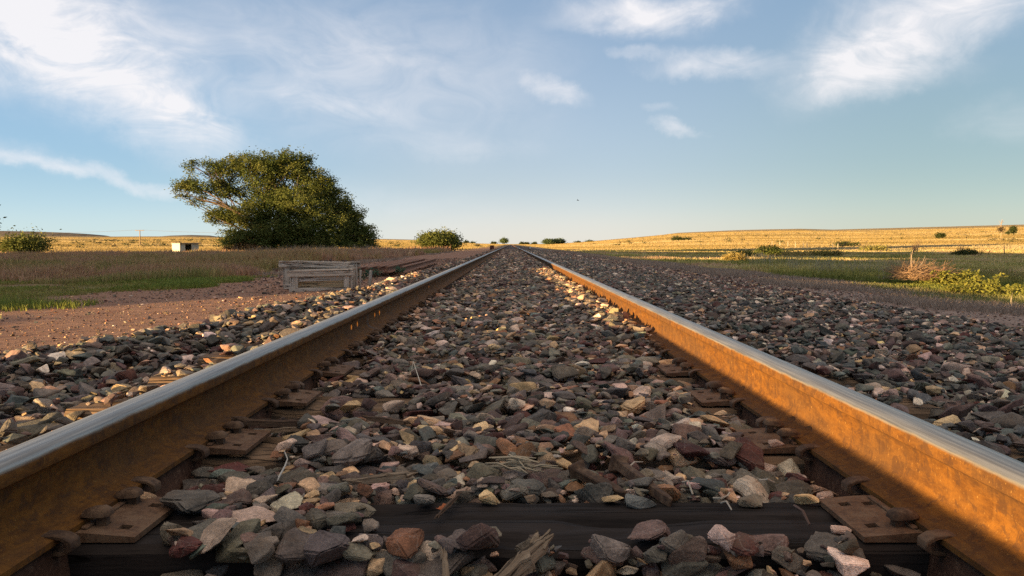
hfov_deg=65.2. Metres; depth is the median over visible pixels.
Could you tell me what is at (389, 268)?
spare rail
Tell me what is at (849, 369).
ballast stone
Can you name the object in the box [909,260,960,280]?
dead brush
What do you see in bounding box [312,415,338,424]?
ballast stone
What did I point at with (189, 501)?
ballast stone
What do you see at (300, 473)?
ballast stone
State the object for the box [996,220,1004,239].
bare tree
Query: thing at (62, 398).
ballast stone
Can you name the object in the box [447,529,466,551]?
ballast stone
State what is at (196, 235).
hill
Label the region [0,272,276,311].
short grass
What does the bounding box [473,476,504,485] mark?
ballast stone
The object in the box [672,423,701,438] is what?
ballast stone
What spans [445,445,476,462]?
ballast stone
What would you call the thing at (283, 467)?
dry twig
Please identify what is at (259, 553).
ballast stone
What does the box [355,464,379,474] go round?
ballast stone
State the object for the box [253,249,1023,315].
strip grass
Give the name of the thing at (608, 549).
ballast stone
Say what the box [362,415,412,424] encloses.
wood splinter
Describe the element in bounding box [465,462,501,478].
ballast stone
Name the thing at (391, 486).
ballast stone
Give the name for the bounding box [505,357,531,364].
ballast stone
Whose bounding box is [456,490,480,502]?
ballast stone
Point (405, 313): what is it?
railroad tie
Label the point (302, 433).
ballast stone
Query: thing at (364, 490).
ballast stone
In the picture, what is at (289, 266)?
wooden crate
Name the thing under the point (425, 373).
ballast stone
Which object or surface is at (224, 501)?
ballast stone
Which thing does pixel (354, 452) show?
ballast stone
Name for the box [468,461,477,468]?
ballast stone
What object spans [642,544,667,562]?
ballast stone
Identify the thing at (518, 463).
straw tuft
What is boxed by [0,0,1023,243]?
sky
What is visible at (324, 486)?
ballast stone
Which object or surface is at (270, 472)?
ballast stone
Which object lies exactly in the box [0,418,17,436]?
ballast stone
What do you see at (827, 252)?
plain shrub
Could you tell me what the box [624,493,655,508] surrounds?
ballast stone
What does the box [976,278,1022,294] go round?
green bush
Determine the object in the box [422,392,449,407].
ballast stone
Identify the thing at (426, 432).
ballast stone
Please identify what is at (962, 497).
rail
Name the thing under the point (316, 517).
ballast stone
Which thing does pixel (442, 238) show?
round bush
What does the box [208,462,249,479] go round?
ballast stone
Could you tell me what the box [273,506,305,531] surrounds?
ballast stone
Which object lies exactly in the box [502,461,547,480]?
ballast stone
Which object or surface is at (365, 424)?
ballast stone
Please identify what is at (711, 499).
ballast stone
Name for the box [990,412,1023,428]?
ballast stone
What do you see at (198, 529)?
ballast stone
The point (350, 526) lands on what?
ballast stone
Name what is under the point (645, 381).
ballast stone
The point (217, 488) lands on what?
ballast stone
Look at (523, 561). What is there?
wood splinter
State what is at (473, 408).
ballast stone
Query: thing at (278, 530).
ballast stone
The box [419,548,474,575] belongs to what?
ballast stone
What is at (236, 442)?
railroad tie
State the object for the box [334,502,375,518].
ballast stone
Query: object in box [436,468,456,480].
ballast stone
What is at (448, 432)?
ballast stone
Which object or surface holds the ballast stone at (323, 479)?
on the ballast gravel at (962, 359)
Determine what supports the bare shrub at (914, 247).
on the ground at (25, 324)
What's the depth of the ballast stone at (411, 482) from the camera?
1.58 m
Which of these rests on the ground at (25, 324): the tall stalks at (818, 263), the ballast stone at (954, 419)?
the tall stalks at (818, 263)
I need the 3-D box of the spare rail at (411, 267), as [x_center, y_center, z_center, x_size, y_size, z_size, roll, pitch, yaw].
[-2.552,-0.692,22.890,0.137,0.143,10.400,0,3,-1]
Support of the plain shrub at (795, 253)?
on the ground at (25, 324)
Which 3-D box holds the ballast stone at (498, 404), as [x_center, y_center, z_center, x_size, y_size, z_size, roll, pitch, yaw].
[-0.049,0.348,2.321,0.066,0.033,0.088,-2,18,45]
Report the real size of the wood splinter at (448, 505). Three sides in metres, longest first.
0.151 x 0.009 x 0.009 m
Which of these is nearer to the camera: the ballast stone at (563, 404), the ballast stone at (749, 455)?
the ballast stone at (749, 455)
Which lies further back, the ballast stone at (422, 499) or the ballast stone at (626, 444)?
the ballast stone at (626, 444)
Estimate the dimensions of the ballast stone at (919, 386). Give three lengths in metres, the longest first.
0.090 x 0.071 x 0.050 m
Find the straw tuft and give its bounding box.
[485,454,562,473]
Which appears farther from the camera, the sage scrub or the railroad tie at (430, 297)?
the sage scrub
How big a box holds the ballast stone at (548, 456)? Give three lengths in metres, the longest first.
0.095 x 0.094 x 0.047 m
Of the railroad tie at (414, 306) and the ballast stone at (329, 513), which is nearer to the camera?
the ballast stone at (329, 513)
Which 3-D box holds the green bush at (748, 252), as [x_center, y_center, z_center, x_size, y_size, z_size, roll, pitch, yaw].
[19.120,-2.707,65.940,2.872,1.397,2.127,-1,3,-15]
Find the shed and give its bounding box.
[172,243,198,251]
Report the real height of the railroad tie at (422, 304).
0.236 m
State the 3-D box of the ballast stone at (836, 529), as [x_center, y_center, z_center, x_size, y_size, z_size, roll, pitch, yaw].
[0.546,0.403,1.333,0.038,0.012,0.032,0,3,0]
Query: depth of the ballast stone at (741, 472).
1.67 m
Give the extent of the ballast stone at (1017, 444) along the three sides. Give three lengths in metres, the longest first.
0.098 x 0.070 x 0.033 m
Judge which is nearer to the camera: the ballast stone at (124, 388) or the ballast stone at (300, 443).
the ballast stone at (300, 443)
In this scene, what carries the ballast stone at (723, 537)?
on the ballast gravel at (962, 359)
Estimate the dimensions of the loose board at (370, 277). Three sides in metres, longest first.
0.360 x 0.100 x 0.030 m
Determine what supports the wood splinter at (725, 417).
on the ballast gravel at (962, 359)
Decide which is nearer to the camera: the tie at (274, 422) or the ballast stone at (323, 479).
the ballast stone at (323, 479)
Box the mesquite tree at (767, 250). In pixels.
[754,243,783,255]
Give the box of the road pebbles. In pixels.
[0,257,1023,351]
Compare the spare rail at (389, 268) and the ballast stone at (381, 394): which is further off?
the spare rail at (389, 268)
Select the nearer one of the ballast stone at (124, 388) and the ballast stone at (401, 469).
the ballast stone at (401, 469)
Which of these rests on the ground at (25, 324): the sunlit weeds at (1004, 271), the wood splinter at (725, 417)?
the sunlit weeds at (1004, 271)
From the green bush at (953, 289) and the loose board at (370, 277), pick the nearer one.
the loose board at (370, 277)
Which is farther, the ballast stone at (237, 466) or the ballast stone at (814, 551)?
the ballast stone at (237, 466)
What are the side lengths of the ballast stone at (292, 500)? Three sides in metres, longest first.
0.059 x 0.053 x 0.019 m
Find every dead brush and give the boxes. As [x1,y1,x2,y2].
[878,257,947,279]
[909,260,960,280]
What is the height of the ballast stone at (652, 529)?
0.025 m
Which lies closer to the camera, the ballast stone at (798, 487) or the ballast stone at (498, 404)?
the ballast stone at (798, 487)
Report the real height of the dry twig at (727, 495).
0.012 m
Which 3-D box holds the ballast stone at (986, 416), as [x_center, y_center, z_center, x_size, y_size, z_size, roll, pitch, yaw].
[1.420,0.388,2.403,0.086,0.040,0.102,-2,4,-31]
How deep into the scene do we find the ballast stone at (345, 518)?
1.32 m
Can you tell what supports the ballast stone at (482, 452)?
on the ballast stone at (456, 454)
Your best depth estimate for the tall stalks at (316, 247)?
60.78 m
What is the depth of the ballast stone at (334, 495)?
1.45 m
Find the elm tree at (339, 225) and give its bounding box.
[164,144,381,250]
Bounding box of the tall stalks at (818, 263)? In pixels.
[745,252,917,273]
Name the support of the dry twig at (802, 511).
on the railroad tie at (122, 537)
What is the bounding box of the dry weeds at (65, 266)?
[0,244,450,284]
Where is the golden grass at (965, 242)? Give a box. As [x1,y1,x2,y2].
[0,226,1023,255]
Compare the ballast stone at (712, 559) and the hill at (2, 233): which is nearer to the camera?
the ballast stone at (712, 559)
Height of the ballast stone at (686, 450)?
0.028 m
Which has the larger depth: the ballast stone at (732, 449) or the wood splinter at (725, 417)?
the wood splinter at (725, 417)
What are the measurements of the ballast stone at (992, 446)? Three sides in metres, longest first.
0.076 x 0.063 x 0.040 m
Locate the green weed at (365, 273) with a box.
[358,269,368,279]
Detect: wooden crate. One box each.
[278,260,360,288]
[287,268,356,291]
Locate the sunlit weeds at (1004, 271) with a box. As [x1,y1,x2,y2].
[938,266,1023,284]
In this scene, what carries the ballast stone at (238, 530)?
on the ballast gravel at (962, 359)
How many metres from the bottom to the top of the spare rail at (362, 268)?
0.143 m
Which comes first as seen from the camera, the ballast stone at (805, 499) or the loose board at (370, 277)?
the ballast stone at (805, 499)
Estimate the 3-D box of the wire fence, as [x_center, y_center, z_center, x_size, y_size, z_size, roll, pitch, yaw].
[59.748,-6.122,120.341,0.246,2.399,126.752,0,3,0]
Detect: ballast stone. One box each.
[0,382,15,400]
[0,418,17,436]
[16,419,49,439]
[45,393,70,403]
[52,416,73,424]
[55,368,83,381]
[111,384,131,397]
[115,369,137,382]
[140,492,156,498]
[159,490,220,512]
[160,366,176,375]
[160,522,182,545]
[165,527,192,535]
[169,535,202,557]
[174,517,229,551]
[182,478,209,489]
[199,517,237,553]
[200,483,224,493]
[207,498,246,508]
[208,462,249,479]
[212,509,232,518]
[217,471,249,482]
[222,518,260,547]
[225,477,255,499]
[226,488,251,504]
[231,506,275,524]
[243,530,274,563]
[244,475,264,480]
[246,480,275,497]
[256,469,276,476]
[257,522,285,545]
[262,474,277,484]
[270,491,302,512]
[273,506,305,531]
[274,527,309,565]
[277,466,317,488]
[282,428,311,440]
[286,435,309,453]
[298,526,316,533]
[301,439,327,459]
[302,530,350,567]
[304,508,326,530]
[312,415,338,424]
[316,386,339,392]
[317,476,328,482]
[317,488,341,502]
[318,482,333,494]
[324,439,347,455]
[326,510,347,517]
[326,512,361,525]
[331,438,372,466]
[332,523,355,531]
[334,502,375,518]
[341,417,369,427]
[342,542,372,560]
[351,491,359,497]
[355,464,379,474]
[357,446,384,464]
[357,483,372,497]
[370,487,392,504]
[374,389,394,398]
[378,466,396,473]
[379,433,400,440]
[385,528,424,558]
[389,484,397,489]
[390,466,414,483]
[394,479,408,495]
[403,483,433,500]
[404,480,416,493]
[408,440,432,453]
[411,368,438,377]
[413,494,435,504]
[416,478,450,497]
[417,415,440,425]
[418,540,440,560]
[419,426,436,440]
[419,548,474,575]
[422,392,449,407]
[433,421,453,429]
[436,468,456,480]
[439,425,456,436]
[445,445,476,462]
[447,486,470,497]
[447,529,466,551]
[451,375,467,385]
[453,443,479,468]
[455,523,499,549]
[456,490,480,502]
[458,442,487,461]
[460,402,484,412]
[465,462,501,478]
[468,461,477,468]
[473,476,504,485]
[474,435,496,446]
[479,489,499,504]
[483,397,505,412]
[490,526,501,536]
[497,484,528,499]
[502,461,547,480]
[502,470,528,480]
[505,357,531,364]
[508,478,546,503]
[514,441,537,461]
[515,538,549,554]
[525,468,561,487]
[527,408,556,422]
[535,555,555,575]
[537,446,562,468]
[550,365,578,378]
[554,411,577,422]
[554,423,574,440]
[555,397,577,407]
[557,447,577,454]
[573,418,598,431]
[576,482,613,502]
[586,560,616,575]
[589,358,608,364]
[590,534,631,562]
[596,417,609,428]
[600,443,610,452]
[602,495,622,501]
[603,441,640,470]
[616,436,635,450]
[620,396,644,413]
[623,477,642,489]
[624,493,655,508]
[627,519,669,539]
[633,386,651,396]
[640,379,664,383]
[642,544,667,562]
[643,406,665,419]
[645,433,681,448]
[649,484,680,501]
[661,529,688,552]
[668,536,707,564]
[671,417,690,428]
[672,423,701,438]
[672,491,700,502]
[673,442,709,457]
[683,466,704,477]
[683,483,707,497]
[689,477,724,491]
[697,448,737,466]
[700,415,729,427]
[705,555,721,562]
[708,487,732,502]
[708,524,735,551]
[712,478,727,487]
[715,570,728,575]
[719,441,742,459]
[727,468,769,493]
[730,532,758,556]
[733,475,768,502]
[734,437,764,470]
[737,494,762,507]
[751,534,788,555]
[752,467,780,492]
[769,494,797,502]
[771,545,808,572]
[774,480,813,494]
[793,494,818,503]
[804,531,865,562]
[810,485,838,496]
[827,546,869,575]
[830,525,851,533]
[842,367,873,375]
[864,377,892,388]
[884,565,920,575]
[911,382,934,396]
[933,415,960,430]
[938,404,975,418]
[970,411,1004,421]
[974,440,1005,454]
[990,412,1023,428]
[1012,441,1023,452]
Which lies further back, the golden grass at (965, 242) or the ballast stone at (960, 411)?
the golden grass at (965, 242)
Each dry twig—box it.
[277,451,287,480]
[682,480,692,494]
[713,492,730,498]
[720,500,731,509]
[793,504,810,525]
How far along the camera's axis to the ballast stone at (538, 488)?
1.56 m
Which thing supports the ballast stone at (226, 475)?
on the ballast gravel at (962, 359)
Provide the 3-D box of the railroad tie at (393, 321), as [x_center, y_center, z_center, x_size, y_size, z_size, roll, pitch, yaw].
[-0.035,0.296,4.626,2.600,0.232,0.230,0,3,0]
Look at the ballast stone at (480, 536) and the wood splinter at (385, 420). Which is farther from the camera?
the wood splinter at (385, 420)
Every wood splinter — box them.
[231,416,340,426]
[259,421,370,432]
[342,470,417,485]
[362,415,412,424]
[434,491,461,518]
[440,546,449,575]
[491,529,553,575]
[703,416,736,421]
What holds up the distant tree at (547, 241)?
on the ground at (25, 324)
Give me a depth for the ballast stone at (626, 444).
1.80 m
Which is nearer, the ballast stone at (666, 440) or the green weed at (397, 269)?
the ballast stone at (666, 440)
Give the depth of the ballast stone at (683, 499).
1.52 m
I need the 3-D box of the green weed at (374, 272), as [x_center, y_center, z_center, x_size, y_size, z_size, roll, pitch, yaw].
[-2.802,-0.323,16.285,0.324,0.256,0.274,1,3,17]
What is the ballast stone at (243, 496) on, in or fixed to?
on the ballast stone at (224, 501)
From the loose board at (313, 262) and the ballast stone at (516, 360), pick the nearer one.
the ballast stone at (516, 360)
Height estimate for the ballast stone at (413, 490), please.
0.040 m
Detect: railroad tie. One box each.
[0,418,1023,475]
[64,382,944,420]
[67,487,929,575]
[147,357,863,386]
[198,340,791,368]
[241,329,763,347]
[276,319,735,334]
[344,300,665,309]
[399,311,706,323]
[409,304,679,313]
[426,294,657,302]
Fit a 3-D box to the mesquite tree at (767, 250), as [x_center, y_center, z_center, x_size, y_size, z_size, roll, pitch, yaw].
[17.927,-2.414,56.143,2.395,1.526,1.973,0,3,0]
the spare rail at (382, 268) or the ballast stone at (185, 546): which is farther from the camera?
the spare rail at (382, 268)
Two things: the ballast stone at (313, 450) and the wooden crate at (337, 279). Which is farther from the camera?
the wooden crate at (337, 279)
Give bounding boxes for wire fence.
[772,241,1008,253]
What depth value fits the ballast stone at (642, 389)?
2.48 m
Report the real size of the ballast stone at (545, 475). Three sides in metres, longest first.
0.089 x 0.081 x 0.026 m
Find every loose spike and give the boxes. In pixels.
[568,460,625,499]
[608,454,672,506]
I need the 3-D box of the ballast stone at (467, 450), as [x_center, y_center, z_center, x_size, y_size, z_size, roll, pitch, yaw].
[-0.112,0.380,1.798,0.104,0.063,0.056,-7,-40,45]
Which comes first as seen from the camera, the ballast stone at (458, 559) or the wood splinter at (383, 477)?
the ballast stone at (458, 559)
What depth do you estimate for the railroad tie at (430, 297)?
6.71 m
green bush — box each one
[731,247,760,256]
[918,269,984,284]
[940,282,976,294]
[949,269,1009,293]
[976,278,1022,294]
[1002,285,1023,297]
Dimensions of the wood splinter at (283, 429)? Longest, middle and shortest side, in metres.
0.343 x 0.026 x 0.016 m
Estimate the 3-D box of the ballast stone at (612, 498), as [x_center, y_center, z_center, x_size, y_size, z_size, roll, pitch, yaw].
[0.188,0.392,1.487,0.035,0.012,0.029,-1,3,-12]
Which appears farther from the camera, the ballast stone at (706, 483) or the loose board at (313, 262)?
the loose board at (313, 262)
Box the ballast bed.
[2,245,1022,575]
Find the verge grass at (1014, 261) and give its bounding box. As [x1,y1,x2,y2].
[555,248,1023,305]
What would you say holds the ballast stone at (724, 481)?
on the ballast gravel at (962, 359)
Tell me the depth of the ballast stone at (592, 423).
1.98 m
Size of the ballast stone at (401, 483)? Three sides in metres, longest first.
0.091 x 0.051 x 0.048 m
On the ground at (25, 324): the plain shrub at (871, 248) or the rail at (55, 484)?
the plain shrub at (871, 248)
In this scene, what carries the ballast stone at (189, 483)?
on the ballast gravel at (962, 359)
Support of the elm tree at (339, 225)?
on the ground at (25, 324)
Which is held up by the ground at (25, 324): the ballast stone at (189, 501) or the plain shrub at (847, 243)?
the plain shrub at (847, 243)
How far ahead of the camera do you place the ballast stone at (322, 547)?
1.22 m
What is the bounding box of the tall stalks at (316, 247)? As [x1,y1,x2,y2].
[216,243,394,253]
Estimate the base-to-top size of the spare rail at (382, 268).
0.143 m
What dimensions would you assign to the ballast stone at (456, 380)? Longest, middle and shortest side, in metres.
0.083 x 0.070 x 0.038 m
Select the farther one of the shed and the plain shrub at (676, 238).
the plain shrub at (676, 238)
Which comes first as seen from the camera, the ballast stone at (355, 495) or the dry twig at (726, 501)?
the dry twig at (726, 501)
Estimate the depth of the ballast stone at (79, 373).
3.17 m
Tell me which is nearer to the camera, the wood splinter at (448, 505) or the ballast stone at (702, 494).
the wood splinter at (448, 505)
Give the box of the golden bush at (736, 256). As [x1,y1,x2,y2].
[721,251,750,261]
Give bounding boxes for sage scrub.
[51,230,1020,247]
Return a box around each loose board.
[279,261,349,263]
[359,270,361,287]
[368,270,371,285]
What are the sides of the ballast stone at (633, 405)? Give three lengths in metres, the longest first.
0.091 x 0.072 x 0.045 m
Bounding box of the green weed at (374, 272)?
[369,267,383,277]
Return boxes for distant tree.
[498,237,508,243]
[540,238,554,243]
[550,238,562,243]
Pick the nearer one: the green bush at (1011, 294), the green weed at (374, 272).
the green bush at (1011, 294)
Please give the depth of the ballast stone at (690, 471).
1.69 m
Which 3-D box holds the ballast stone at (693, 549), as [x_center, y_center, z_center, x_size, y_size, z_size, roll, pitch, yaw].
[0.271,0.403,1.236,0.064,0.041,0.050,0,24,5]
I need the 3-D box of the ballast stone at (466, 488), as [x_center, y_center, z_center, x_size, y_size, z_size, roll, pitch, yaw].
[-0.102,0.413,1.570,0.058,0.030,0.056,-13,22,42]
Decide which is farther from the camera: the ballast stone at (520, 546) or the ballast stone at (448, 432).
the ballast stone at (448, 432)
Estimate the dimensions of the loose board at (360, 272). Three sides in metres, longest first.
0.340 x 0.090 x 0.030 m
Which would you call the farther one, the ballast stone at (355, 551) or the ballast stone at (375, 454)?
the ballast stone at (375, 454)
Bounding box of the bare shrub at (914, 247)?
[910,240,921,251]
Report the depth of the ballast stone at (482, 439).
1.84 m
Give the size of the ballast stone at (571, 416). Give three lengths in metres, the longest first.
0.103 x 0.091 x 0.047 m
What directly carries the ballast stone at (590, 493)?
on the ballast gravel at (962, 359)
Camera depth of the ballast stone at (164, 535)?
1.28 m
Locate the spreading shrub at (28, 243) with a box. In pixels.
[0,223,62,253]
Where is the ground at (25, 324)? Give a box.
[0,225,1023,352]
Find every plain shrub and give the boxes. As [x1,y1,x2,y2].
[669,234,683,240]
[763,246,814,256]
[805,247,847,255]
[830,239,860,246]
[857,243,890,250]
[933,232,947,238]
[949,246,982,255]
[1008,225,1018,234]
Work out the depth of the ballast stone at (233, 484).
1.51 m
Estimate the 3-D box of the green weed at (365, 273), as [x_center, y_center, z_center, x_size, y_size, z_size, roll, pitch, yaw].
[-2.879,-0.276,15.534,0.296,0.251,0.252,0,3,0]
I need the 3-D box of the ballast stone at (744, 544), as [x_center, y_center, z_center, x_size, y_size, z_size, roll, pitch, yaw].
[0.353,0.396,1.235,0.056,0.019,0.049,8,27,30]
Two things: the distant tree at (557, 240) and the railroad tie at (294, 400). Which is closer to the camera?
the railroad tie at (294, 400)
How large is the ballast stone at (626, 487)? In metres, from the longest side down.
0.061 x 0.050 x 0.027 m
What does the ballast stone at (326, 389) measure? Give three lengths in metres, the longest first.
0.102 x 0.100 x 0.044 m
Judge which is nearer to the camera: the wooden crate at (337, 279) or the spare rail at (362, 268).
the wooden crate at (337, 279)
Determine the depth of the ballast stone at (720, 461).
1.77 m
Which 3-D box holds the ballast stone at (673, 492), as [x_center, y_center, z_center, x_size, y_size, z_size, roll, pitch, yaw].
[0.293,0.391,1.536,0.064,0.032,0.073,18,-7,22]
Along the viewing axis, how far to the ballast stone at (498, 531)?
1.29 m
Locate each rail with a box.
[0,245,508,575]
[358,259,406,273]
[365,258,413,273]
[377,258,419,272]
[384,258,425,272]
[400,258,436,272]
[512,245,1023,575]
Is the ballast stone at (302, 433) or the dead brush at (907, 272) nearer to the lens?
the ballast stone at (302, 433)
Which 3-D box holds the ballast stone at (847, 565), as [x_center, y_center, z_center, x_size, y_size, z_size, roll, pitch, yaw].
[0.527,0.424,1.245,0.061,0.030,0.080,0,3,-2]
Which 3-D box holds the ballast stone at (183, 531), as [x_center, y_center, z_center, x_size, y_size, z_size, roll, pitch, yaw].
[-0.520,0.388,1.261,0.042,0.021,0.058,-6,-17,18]
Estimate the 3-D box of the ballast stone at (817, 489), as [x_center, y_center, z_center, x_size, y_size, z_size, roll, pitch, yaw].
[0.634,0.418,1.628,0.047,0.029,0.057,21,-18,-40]
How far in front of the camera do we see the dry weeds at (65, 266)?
25.62 m
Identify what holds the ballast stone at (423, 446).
on the ballast gravel at (962, 359)
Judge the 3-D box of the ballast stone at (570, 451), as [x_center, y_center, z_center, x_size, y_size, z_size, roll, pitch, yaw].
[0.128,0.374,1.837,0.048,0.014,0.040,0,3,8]
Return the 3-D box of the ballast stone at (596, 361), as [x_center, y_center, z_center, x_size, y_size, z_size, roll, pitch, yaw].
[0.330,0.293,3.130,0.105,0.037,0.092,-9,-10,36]
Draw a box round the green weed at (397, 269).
[393,266,404,275]
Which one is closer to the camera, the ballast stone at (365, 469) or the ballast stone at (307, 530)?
the ballast stone at (307, 530)
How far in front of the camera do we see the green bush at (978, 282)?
15.95 m
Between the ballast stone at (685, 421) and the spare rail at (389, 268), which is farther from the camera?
the spare rail at (389, 268)
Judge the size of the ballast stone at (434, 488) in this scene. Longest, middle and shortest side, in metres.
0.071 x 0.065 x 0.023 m
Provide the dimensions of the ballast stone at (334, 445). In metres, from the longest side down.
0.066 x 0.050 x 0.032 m
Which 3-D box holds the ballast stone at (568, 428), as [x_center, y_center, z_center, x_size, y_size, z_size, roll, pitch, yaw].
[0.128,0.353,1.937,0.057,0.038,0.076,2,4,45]
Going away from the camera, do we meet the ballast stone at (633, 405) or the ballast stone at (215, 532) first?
the ballast stone at (215, 532)
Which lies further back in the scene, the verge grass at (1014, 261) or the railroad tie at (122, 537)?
the verge grass at (1014, 261)
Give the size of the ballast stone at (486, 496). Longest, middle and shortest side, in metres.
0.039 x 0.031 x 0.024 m
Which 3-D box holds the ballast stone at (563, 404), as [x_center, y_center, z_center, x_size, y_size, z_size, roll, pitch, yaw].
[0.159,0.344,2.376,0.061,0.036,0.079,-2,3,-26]
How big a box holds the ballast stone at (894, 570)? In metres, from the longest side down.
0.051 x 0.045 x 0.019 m
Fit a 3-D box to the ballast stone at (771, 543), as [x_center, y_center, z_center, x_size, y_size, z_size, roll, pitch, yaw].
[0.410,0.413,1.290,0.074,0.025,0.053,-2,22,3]
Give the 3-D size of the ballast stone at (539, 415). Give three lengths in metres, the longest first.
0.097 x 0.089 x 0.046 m
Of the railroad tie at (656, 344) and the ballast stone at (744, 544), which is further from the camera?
the railroad tie at (656, 344)
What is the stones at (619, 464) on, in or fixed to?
on the ballast gravel at (962, 359)
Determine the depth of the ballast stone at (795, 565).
1.26 m
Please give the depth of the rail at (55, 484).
1.64 m
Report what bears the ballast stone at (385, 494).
on the ballast gravel at (962, 359)
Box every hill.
[0,231,104,235]
[173,235,216,236]
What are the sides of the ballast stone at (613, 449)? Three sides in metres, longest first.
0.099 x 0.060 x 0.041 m
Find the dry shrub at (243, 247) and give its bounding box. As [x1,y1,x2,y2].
[221,241,265,250]
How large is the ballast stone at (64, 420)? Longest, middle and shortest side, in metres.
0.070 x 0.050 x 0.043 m
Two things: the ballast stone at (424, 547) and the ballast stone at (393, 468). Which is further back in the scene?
the ballast stone at (393, 468)
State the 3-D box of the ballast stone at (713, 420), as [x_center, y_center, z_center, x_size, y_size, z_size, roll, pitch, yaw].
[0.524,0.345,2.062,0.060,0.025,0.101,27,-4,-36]
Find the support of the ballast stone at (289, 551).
on the ballast gravel at (962, 359)
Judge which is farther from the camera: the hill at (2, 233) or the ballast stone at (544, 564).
the hill at (2, 233)
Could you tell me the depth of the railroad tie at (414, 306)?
5.63 m
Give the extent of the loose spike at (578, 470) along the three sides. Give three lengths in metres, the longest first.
0.172 x 0.038 x 0.038 m
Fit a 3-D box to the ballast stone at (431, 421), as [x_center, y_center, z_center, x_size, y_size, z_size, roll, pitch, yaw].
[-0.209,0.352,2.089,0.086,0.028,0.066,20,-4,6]
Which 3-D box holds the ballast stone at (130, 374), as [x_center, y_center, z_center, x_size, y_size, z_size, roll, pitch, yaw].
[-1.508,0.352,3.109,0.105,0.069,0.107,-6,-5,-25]
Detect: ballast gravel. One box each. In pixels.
[0,277,1023,575]
[375,248,895,305]
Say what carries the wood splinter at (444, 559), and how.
on the ballast gravel at (962, 359)
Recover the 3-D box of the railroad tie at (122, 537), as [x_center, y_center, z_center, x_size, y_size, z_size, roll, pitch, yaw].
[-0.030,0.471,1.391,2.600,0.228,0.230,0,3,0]
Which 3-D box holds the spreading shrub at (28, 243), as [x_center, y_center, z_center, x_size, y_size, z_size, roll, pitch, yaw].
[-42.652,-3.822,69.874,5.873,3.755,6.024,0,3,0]
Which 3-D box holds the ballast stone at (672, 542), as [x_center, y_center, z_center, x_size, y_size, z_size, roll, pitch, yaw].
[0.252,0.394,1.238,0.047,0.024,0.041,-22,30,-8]
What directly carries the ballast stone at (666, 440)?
on the ballast gravel at (962, 359)
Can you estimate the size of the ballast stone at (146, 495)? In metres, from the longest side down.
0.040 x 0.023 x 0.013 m
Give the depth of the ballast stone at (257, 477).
1.71 m
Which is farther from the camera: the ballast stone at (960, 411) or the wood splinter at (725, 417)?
the ballast stone at (960, 411)
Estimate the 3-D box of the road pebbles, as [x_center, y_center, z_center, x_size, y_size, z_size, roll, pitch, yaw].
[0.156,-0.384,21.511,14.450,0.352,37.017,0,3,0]
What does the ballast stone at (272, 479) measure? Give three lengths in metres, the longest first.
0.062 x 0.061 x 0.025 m
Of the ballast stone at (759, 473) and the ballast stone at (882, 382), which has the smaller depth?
the ballast stone at (759, 473)
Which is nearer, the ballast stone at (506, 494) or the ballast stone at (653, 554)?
the ballast stone at (653, 554)
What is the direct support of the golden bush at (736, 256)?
on the ground at (25, 324)
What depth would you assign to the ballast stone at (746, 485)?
1.59 m
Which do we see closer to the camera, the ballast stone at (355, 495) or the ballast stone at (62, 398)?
the ballast stone at (355, 495)
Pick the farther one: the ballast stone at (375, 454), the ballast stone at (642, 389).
the ballast stone at (642, 389)
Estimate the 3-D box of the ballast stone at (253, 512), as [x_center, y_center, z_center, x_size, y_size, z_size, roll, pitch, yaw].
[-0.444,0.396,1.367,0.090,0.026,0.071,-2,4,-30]
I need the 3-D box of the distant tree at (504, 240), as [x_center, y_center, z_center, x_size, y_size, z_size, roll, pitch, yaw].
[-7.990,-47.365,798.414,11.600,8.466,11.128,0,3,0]
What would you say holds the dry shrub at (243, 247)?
on the ground at (25, 324)
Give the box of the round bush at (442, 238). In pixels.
[411,226,466,250]
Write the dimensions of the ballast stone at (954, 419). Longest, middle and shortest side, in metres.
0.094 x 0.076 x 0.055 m
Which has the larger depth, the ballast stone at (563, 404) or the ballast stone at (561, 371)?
the ballast stone at (561, 371)
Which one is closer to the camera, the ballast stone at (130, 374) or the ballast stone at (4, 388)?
the ballast stone at (4, 388)
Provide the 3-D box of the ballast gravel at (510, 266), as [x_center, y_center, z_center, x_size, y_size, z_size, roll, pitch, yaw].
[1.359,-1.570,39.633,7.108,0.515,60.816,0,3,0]
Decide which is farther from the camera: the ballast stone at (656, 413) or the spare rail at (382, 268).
the spare rail at (382, 268)
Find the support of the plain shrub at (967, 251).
on the ground at (25, 324)

